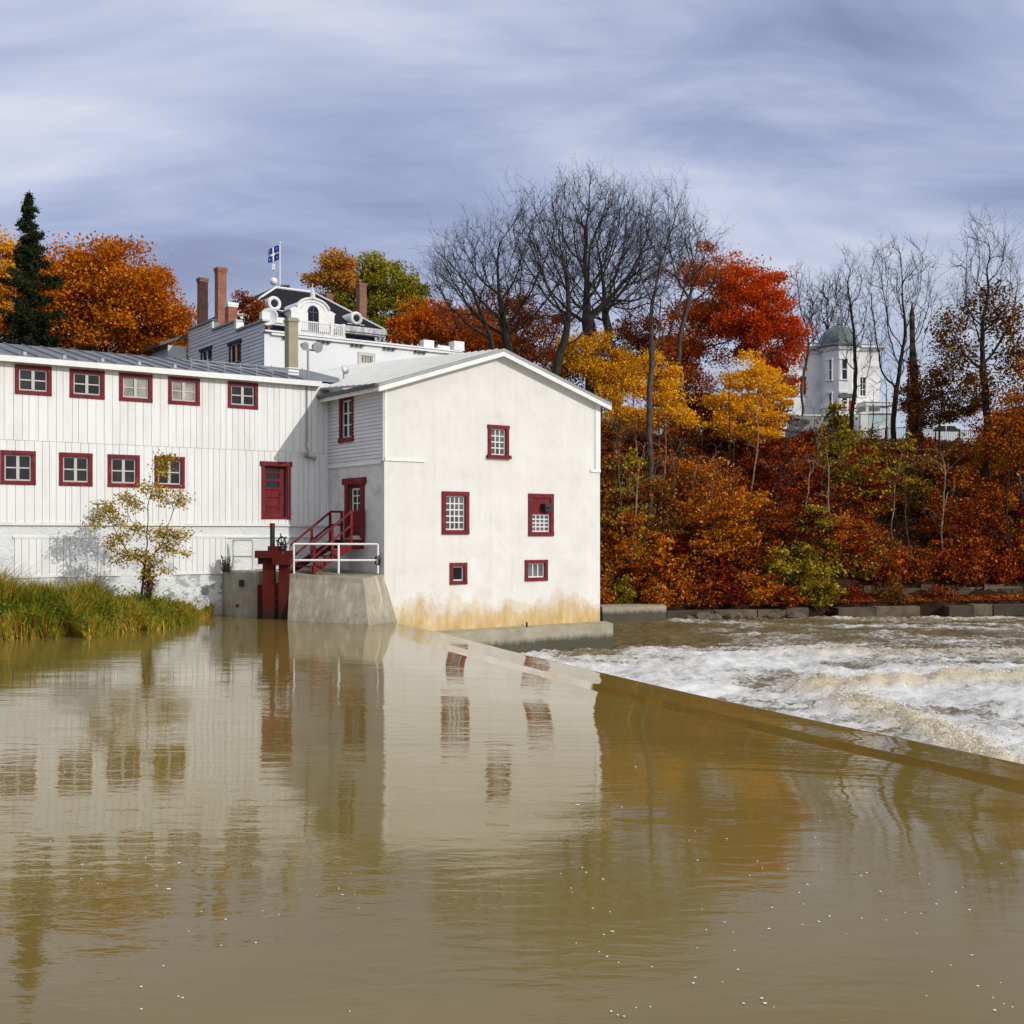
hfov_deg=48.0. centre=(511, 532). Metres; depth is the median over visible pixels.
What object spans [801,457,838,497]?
maroon tree
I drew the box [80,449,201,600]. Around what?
young tree
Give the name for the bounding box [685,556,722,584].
rust shrub
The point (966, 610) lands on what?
river wall
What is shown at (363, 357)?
window
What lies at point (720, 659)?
river rapids
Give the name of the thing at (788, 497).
maroon tree
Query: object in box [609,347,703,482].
maple tree
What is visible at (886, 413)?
bare sapling
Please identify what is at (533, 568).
window
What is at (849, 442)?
yellow green tree
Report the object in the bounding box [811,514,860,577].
orange tree
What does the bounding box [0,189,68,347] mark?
spruce tree
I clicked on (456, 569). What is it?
window
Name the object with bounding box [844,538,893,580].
yellow green shrub
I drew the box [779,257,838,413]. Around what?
bare tree
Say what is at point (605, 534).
brown shrub
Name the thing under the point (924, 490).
brown shrub
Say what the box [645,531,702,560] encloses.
maroon shrub
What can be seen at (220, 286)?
brick chimney
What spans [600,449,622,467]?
maroon shrub
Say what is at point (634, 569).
rust shrub
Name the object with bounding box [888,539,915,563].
rust shrub
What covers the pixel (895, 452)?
maroon shrub
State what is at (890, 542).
rust shrub
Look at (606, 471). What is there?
tree
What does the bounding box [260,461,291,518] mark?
door
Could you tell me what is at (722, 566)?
maroon shrub
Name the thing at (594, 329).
bare tree
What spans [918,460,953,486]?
maroon shrub
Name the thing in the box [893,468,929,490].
brown shrub
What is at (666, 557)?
orange shrub
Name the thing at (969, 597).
leaf litter
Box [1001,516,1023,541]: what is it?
rust shrub
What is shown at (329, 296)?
brick chimney
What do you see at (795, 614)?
boulder
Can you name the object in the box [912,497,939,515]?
brown shrub
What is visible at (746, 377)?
maple tree
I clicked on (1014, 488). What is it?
orange tree
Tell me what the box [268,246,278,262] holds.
blue white flag
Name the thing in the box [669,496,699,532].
orange shrub
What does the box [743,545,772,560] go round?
rust shrub
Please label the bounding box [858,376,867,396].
window
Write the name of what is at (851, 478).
bare sapling
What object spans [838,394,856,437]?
banner post
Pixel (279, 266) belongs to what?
flagpole
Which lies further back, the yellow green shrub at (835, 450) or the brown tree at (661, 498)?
the yellow green shrub at (835, 450)
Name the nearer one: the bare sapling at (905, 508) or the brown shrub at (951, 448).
the bare sapling at (905, 508)
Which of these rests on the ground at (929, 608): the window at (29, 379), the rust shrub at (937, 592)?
the rust shrub at (937, 592)
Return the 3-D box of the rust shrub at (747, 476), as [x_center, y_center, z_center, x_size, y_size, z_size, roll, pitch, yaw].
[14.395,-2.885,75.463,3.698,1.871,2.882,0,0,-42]
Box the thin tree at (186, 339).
[174,290,210,344]
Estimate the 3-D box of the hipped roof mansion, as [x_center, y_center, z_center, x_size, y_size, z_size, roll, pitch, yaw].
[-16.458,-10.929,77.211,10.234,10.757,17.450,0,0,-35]
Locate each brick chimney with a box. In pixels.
[196,277,208,323]
[213,266,227,324]
[224,302,238,322]
[322,293,333,300]
[355,282,367,318]
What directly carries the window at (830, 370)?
in the white villa
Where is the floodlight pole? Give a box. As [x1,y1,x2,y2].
[300,342,322,379]
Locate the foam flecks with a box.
[80,766,1012,1016]
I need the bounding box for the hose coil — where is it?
[374,555,380,565]
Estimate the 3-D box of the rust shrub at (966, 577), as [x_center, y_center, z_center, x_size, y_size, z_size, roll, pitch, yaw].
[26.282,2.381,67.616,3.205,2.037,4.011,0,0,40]
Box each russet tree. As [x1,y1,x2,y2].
[456,281,580,377]
[526,306,701,401]
[646,360,727,435]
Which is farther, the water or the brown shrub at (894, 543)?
the brown shrub at (894, 543)
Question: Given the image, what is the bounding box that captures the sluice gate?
[255,523,292,619]
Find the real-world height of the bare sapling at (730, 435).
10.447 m
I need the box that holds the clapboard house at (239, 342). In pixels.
[141,312,463,515]
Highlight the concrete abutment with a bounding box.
[255,568,396,624]
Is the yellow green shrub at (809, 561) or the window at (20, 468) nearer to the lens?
the window at (20, 468)
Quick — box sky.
[0,0,1023,442]
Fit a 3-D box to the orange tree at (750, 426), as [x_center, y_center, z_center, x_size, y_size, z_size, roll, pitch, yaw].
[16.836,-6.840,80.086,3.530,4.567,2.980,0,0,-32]
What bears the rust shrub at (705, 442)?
on the ground at (929, 608)
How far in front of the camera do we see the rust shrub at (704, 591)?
62.30 m
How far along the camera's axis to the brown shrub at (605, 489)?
71.56 m
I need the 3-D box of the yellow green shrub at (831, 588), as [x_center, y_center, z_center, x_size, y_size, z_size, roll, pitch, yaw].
[16.955,2.911,63.290,3.415,2.691,3.222,0,0,35]
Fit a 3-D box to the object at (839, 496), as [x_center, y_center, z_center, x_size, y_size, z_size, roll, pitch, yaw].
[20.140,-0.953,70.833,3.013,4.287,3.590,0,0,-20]
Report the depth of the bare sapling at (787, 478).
72.03 m
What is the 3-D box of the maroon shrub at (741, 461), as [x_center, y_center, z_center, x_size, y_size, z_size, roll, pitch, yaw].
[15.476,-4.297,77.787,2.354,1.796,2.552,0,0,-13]
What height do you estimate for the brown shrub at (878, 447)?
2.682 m
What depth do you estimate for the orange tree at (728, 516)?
65.53 m
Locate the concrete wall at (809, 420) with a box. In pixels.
[787,414,858,440]
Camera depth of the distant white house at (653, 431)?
112.00 m
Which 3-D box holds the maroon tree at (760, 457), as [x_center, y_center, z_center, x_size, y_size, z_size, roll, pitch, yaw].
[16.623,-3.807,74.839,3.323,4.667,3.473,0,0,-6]
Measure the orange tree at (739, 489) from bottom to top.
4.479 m
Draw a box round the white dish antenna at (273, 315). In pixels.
[262,308,277,333]
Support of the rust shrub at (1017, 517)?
on the ground at (929, 608)
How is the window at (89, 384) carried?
in the boarded building at (237, 436)
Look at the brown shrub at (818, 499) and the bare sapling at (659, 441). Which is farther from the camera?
the brown shrub at (818, 499)
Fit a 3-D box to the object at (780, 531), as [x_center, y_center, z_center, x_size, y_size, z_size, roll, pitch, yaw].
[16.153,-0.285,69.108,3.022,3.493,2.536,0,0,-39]
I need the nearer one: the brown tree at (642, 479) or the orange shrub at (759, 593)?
the orange shrub at (759, 593)
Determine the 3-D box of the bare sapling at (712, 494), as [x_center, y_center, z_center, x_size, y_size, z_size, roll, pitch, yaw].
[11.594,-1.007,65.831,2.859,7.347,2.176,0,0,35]
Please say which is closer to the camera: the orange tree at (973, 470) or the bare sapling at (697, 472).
the bare sapling at (697, 472)
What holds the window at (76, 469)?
in the boarded building at (237, 436)
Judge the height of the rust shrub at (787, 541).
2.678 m
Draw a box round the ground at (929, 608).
[15,439,1023,616]
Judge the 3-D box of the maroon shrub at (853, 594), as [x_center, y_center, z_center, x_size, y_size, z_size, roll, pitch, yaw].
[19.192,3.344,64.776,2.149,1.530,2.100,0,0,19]
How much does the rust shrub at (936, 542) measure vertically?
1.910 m
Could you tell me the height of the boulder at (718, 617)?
0.440 m
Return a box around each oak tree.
[885,352,993,453]
[915,202,1023,504]
[958,357,1023,530]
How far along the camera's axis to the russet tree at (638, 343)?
91.30 m
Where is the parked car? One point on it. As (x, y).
(952, 435)
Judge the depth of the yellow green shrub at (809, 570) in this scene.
64.81 m
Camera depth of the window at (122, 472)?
39.05 m
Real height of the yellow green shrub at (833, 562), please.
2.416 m
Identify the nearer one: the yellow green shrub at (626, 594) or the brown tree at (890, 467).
the yellow green shrub at (626, 594)
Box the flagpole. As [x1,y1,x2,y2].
[279,242,280,286]
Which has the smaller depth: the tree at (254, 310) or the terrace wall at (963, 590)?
the tree at (254, 310)
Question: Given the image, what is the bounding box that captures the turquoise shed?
[854,412,890,439]
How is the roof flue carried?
on the boarded building at (237, 436)
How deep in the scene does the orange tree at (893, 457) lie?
76.07 m
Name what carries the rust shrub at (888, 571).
on the ground at (929, 608)
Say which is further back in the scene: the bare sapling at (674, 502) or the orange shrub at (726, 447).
the orange shrub at (726, 447)
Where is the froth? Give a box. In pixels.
[750,641,1023,763]
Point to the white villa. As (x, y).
(828, 377)
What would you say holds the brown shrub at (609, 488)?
on the ground at (929, 608)
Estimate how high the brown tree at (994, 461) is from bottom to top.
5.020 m
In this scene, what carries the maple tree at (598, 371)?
on the ground at (929, 608)
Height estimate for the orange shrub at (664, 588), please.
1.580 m
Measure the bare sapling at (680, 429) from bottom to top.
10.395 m
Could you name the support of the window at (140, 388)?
in the boarded building at (237, 436)
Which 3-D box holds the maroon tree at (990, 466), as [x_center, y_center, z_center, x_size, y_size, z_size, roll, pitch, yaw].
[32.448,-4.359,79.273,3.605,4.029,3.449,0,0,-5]
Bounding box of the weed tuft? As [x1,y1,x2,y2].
[218,555,234,571]
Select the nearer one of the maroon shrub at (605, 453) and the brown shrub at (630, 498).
the brown shrub at (630, 498)
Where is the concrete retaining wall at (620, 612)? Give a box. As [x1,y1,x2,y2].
[600,603,665,621]
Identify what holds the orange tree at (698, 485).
on the ground at (929, 608)
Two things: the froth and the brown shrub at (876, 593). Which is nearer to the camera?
the froth
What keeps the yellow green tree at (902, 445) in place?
on the ground at (929, 608)
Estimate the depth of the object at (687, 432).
77.82 m
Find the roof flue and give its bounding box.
[283,317,299,374]
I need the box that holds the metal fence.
[785,426,982,445]
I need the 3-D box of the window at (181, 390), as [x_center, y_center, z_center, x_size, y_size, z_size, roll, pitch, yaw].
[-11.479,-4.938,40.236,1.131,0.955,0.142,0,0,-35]
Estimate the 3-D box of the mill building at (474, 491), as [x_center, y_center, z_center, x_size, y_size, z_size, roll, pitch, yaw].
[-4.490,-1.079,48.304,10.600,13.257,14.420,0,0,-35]
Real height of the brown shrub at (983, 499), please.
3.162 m
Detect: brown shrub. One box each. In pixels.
[600,472,626,500]
[600,477,623,514]
[600,519,630,558]
[600,561,622,602]
[607,478,658,513]
[640,489,666,513]
[649,511,670,531]
[653,501,684,534]
[662,436,699,471]
[717,448,743,464]
[734,569,754,598]
[746,563,773,584]
[759,498,796,530]
[804,489,838,511]
[816,489,855,538]
[853,524,910,565]
[855,427,886,457]
[865,578,905,599]
[879,574,911,605]
[880,491,910,512]
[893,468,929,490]
[898,480,941,502]
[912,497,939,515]
[925,433,955,458]
[928,470,956,494]
[934,442,959,461]
[938,476,976,500]
[951,478,997,513]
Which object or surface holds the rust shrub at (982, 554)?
on the ground at (929, 608)
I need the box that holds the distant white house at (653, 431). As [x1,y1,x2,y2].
[652,400,763,434]
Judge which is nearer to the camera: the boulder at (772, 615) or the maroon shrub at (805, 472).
the boulder at (772, 615)
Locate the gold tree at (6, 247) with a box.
[0,224,45,337]
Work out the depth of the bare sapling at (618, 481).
65.78 m
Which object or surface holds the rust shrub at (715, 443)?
on the ground at (929, 608)
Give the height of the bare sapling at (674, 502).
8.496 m
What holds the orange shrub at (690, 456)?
on the ground at (929, 608)
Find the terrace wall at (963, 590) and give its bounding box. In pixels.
[839,584,1023,594]
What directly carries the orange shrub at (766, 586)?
on the ground at (929, 608)
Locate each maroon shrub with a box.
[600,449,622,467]
[607,504,664,539]
[609,531,664,558]
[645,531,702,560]
[666,537,696,569]
[671,584,694,605]
[682,529,732,571]
[690,545,734,572]
[698,577,734,593]
[704,558,744,589]
[715,583,755,606]
[726,456,755,474]
[728,474,768,501]
[730,439,746,455]
[734,443,771,464]
[749,450,780,473]
[753,481,793,500]
[775,434,816,460]
[792,427,829,453]
[796,467,823,481]
[810,484,855,503]
[815,528,850,550]
[820,501,855,525]
[839,579,871,602]
[874,450,902,462]
[904,435,937,455]
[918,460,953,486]
[931,508,990,536]
[932,539,986,575]
[946,457,962,478]
[983,554,1023,585]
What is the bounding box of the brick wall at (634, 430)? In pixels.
[620,424,645,441]
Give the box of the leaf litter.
[605,437,1023,604]
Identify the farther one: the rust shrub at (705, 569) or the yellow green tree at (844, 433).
the yellow green tree at (844, 433)
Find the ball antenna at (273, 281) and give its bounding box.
[270,263,276,286]
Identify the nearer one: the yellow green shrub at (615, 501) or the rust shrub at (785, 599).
the rust shrub at (785, 599)
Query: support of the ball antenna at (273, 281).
on the hipped roof mansion
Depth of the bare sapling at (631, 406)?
72.79 m
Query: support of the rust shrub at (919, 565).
on the ground at (929, 608)
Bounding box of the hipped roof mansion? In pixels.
[187,283,386,359]
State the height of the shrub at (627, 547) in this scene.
4.406 m
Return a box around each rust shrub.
[600,554,628,579]
[620,551,663,585]
[627,571,652,602]
[636,563,704,589]
[637,579,673,607]
[640,576,676,600]
[656,466,682,491]
[663,422,713,462]
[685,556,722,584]
[688,574,725,606]
[689,455,710,465]
[697,429,717,450]
[703,427,734,447]
[715,469,739,482]
[718,475,758,491]
[729,548,771,574]
[739,466,782,488]
[742,501,777,544]
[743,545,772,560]
[762,573,809,608]
[764,493,815,525]
[769,524,810,560]
[848,547,918,585]
[881,539,901,549]
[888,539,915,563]
[903,549,933,581]
[904,541,930,559]
[916,540,950,567]
[917,488,947,524]
[917,584,958,600]
[920,538,962,579]
[927,500,973,518]
[935,556,993,586]
[942,492,973,511]
[947,526,989,567]
[954,537,1019,572]
[955,428,999,470]
[988,469,1021,516]
[989,525,1023,558]
[989,546,1023,577]
[1000,510,1023,532]
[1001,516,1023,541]
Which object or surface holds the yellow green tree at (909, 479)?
on the ground at (929, 608)
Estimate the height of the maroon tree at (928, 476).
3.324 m
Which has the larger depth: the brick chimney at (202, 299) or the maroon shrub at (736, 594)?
the maroon shrub at (736, 594)
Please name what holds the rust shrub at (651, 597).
on the ground at (929, 608)
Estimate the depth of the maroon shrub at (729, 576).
64.30 m
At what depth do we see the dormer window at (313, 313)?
70.91 m
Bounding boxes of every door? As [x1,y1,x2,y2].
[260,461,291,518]
[342,477,365,537]
[879,425,887,438]
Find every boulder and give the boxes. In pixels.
[695,612,714,619]
[713,614,721,619]
[726,612,742,618]
[745,615,754,618]
[765,612,779,618]
[787,611,806,618]
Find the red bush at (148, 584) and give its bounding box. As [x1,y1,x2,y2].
[138,561,158,601]
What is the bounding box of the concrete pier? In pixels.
[222,570,261,616]
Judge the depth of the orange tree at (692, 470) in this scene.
70.97 m
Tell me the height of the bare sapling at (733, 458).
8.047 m
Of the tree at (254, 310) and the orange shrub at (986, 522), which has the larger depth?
the orange shrub at (986, 522)
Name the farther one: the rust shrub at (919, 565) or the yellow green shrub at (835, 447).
the yellow green shrub at (835, 447)
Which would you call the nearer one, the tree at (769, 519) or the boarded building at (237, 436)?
the boarded building at (237, 436)
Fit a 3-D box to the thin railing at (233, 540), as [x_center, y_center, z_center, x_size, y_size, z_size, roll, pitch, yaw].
[-9.539,0.798,40.775,0.965,1.105,0.050,0,0,29]
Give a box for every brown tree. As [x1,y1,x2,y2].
[620,466,663,506]
[622,432,658,468]
[625,477,687,543]
[635,459,680,504]
[874,460,908,495]
[892,443,948,528]
[907,448,950,502]
[931,444,961,484]
[951,451,1003,496]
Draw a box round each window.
[0,450,35,484]
[15,364,51,395]
[59,452,92,485]
[70,368,104,399]
[108,454,139,486]
[119,372,152,402]
[154,456,184,487]
[168,376,199,405]
[199,345,212,360]
[227,339,241,363]
[228,381,257,409]
[308,306,318,331]
[338,396,353,442]
[358,352,375,363]
[442,491,469,533]
[450,563,467,584]
[486,424,511,458]
[525,560,547,580]
[528,493,553,535]
[798,375,808,396]
[824,358,832,380]
[824,392,832,410]
[839,358,848,379]
[839,391,848,409]
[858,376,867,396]
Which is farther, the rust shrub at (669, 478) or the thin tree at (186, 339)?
the rust shrub at (669, 478)
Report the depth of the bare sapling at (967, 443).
71.96 m
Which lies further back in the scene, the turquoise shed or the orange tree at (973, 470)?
the turquoise shed
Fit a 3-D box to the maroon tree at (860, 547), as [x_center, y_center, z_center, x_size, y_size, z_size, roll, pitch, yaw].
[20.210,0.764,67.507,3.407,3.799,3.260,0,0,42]
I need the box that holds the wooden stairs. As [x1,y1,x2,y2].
[290,510,364,574]
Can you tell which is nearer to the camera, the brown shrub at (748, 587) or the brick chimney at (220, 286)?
the brick chimney at (220, 286)
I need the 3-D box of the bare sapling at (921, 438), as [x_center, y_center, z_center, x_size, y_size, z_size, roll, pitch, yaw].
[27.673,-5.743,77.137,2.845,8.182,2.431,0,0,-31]
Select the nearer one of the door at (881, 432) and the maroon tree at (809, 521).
the maroon tree at (809, 521)
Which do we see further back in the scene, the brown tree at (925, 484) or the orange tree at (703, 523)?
the brown tree at (925, 484)
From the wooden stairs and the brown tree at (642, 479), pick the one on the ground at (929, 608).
the brown tree at (642, 479)
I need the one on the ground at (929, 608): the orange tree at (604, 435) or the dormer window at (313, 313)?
the orange tree at (604, 435)
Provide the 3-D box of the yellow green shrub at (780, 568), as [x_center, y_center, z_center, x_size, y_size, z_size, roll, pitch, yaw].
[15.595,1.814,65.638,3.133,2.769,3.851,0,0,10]
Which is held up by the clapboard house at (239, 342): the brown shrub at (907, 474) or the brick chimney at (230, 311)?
the brick chimney at (230, 311)
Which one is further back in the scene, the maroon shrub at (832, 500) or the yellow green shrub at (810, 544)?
the maroon shrub at (832, 500)
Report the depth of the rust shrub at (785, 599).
62.48 m
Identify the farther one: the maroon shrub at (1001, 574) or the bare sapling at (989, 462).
the bare sapling at (989, 462)
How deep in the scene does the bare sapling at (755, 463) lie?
72.87 m
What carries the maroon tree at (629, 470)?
on the ground at (929, 608)
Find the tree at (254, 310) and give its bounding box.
[231,288,272,329]
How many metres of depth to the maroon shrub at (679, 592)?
62.22 m
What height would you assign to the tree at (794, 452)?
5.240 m
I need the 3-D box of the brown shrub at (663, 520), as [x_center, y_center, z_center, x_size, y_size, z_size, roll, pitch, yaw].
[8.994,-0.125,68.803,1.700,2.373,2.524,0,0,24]
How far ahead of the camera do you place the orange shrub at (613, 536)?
64.88 m
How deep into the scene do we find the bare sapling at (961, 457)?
74.99 m
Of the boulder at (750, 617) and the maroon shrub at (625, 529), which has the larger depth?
the maroon shrub at (625, 529)
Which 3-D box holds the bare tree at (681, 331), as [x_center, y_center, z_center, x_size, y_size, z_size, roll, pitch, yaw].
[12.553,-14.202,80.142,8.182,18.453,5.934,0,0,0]
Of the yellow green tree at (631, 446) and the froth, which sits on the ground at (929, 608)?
the yellow green tree at (631, 446)
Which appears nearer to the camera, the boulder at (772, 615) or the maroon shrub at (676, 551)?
the boulder at (772, 615)
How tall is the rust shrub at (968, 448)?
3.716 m
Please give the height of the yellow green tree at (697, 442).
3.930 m
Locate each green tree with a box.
[317,247,431,344]
[600,447,658,538]
[619,435,644,460]
[668,404,702,445]
[787,498,845,557]
[822,424,883,478]
[824,438,883,487]
[827,455,899,513]
[871,432,936,515]
[875,459,928,524]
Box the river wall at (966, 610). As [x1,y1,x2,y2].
[666,604,1023,618]
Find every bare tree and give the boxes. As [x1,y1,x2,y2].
[406,218,526,349]
[410,177,591,352]
[474,167,644,375]
[494,157,706,440]
[549,184,686,440]
[600,163,738,517]
[642,203,748,446]
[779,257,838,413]
[798,264,860,342]
[813,240,896,445]
[850,227,960,450]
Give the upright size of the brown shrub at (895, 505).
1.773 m
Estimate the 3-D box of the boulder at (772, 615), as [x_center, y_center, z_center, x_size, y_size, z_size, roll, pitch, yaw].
[13.841,4.509,61.224,0.821,0.510,0.932,0,0,0]
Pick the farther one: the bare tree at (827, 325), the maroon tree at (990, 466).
the bare tree at (827, 325)
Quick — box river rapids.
[521,615,1023,763]
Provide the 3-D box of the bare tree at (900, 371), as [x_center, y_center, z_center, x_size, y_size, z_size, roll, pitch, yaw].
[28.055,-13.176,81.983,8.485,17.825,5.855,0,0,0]
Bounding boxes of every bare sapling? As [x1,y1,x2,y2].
[600,413,642,541]
[605,378,635,530]
[614,438,661,564]
[620,343,644,470]
[637,393,681,513]
[652,410,682,512]
[652,421,693,535]
[674,374,702,511]
[682,449,725,500]
[686,433,722,530]
[698,451,741,560]
[711,354,737,489]
[722,420,746,540]
[742,392,770,499]
[762,439,804,540]
[769,405,812,511]
[772,370,799,477]
[794,456,825,512]
[803,402,836,485]
[804,493,842,560]
[813,440,844,535]
[834,444,868,513]
[856,383,887,460]
[861,365,901,476]
[881,447,919,538]
[883,466,920,566]
[907,386,944,479]
[911,446,970,549]
[940,419,980,507]
[953,429,990,536]
[975,381,997,478]
[987,421,1023,549]
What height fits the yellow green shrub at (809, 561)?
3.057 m
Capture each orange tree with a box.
[600,426,611,445]
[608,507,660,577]
[622,471,673,518]
[633,448,686,507]
[659,461,694,512]
[672,490,728,550]
[674,451,731,511]
[676,457,715,509]
[676,483,728,530]
[678,475,715,516]
[684,499,754,570]
[684,506,745,555]
[687,459,754,532]
[700,487,769,571]
[703,505,752,558]
[704,502,754,557]
[719,481,773,531]
[727,487,780,547]
[734,406,767,446]
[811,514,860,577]
[867,446,905,487]
[939,443,998,495]
[959,462,996,495]
[972,431,1022,493]
[987,450,1023,527]
[1015,519,1023,542]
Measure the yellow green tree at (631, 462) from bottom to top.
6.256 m
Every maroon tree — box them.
[601,423,621,441]
[615,456,645,486]
[744,438,790,492]
[749,480,808,519]
[750,464,823,517]
[768,436,816,482]
[768,486,796,516]
[773,493,838,540]
[774,453,832,495]
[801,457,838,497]
[825,513,889,570]
[833,445,907,520]
[840,482,899,530]
[905,450,951,485]
[935,500,987,542]
[957,401,1000,430]
[963,443,1001,482]
[972,399,1016,468]
[998,453,1023,510]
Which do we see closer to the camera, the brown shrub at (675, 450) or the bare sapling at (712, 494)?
the bare sapling at (712, 494)
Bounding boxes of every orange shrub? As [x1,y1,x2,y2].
[600,475,625,530]
[600,524,638,566]
[600,566,617,603]
[635,582,675,604]
[641,528,699,573]
[660,567,699,606]
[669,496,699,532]
[670,503,703,540]
[676,465,731,497]
[677,455,703,488]
[716,433,736,449]
[721,528,748,566]
[733,568,781,608]
[748,542,785,570]
[763,570,794,596]
[827,508,880,545]
[835,543,860,573]
[973,500,1020,528]
[977,509,1017,544]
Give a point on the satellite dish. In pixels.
(345, 369)
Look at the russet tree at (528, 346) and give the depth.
83.01 m
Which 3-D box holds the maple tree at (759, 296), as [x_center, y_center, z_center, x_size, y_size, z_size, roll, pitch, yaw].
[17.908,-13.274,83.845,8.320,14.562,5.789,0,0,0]
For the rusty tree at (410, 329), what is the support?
on the ground at (929, 608)
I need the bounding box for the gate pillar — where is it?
[858,412,868,436]
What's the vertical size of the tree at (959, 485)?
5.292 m
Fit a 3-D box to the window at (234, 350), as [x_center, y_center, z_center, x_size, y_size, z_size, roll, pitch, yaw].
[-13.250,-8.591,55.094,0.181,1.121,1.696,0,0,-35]
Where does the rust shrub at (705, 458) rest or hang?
on the ground at (929, 608)
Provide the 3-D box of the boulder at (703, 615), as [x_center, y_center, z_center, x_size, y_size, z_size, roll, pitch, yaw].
[10.158,4.465,60.481,1.109,0.618,1.149,0,0,0]
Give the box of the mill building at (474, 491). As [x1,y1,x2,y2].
[285,348,612,652]
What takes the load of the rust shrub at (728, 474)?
on the ground at (929, 608)
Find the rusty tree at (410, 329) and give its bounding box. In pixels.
[377,294,514,352]
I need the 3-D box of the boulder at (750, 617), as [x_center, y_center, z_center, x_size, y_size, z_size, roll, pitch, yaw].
[12.616,4.534,61.041,0.538,0.301,0.529,0,0,0]
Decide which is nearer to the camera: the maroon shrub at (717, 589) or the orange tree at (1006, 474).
the maroon shrub at (717, 589)
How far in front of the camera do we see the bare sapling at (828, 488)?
69.86 m
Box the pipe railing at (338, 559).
[293,543,378,573]
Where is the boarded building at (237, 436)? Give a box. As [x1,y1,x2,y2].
[0,342,340,615]
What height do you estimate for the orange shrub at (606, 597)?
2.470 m
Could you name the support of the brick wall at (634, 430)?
on the ground at (929, 608)
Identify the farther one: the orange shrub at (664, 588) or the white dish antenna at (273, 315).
the orange shrub at (664, 588)
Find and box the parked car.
[923,425,967,441]
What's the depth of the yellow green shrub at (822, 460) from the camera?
79.79 m
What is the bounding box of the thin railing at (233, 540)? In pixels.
[232,539,252,570]
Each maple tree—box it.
[0,230,196,355]
[554,325,643,425]
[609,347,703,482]
[642,238,771,398]
[698,347,798,474]
[701,251,817,444]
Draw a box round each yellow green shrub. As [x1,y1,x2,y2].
[600,484,635,511]
[609,573,640,603]
[612,526,654,571]
[759,541,807,584]
[779,543,835,564]
[787,515,818,546]
[788,564,833,596]
[791,536,832,581]
[793,563,850,609]
[796,578,822,599]
[798,535,830,565]
[802,434,833,463]
[815,400,860,440]
[816,455,832,469]
[819,542,847,577]
[822,437,841,458]
[825,447,852,479]
[825,469,851,489]
[826,429,859,461]
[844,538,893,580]
[854,486,891,518]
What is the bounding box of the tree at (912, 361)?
[897,303,927,473]
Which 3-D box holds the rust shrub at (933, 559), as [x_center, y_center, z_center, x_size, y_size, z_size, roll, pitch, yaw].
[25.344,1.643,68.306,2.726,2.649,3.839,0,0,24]
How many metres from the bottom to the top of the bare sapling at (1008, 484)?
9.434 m
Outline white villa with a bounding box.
[760,317,891,436]
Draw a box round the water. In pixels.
[0,615,1023,1023]
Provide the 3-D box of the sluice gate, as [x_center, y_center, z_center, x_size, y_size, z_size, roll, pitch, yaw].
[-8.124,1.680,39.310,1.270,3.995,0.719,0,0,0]
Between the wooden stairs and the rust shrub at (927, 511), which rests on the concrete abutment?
the wooden stairs
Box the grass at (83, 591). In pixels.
[0,560,217,639]
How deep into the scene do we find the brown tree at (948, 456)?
77.74 m
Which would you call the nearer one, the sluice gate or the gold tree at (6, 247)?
the sluice gate
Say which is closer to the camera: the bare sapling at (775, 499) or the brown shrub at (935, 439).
the bare sapling at (775, 499)
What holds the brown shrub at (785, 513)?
on the ground at (929, 608)
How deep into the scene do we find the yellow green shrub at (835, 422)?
89.95 m
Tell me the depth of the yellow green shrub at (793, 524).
69.61 m
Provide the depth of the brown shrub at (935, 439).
83.34 m
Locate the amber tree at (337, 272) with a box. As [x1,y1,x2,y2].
[296,245,361,293]
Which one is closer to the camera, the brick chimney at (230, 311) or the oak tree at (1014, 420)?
the brick chimney at (230, 311)
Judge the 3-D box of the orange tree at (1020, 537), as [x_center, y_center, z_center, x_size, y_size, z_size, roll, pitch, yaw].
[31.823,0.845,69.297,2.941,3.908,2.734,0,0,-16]

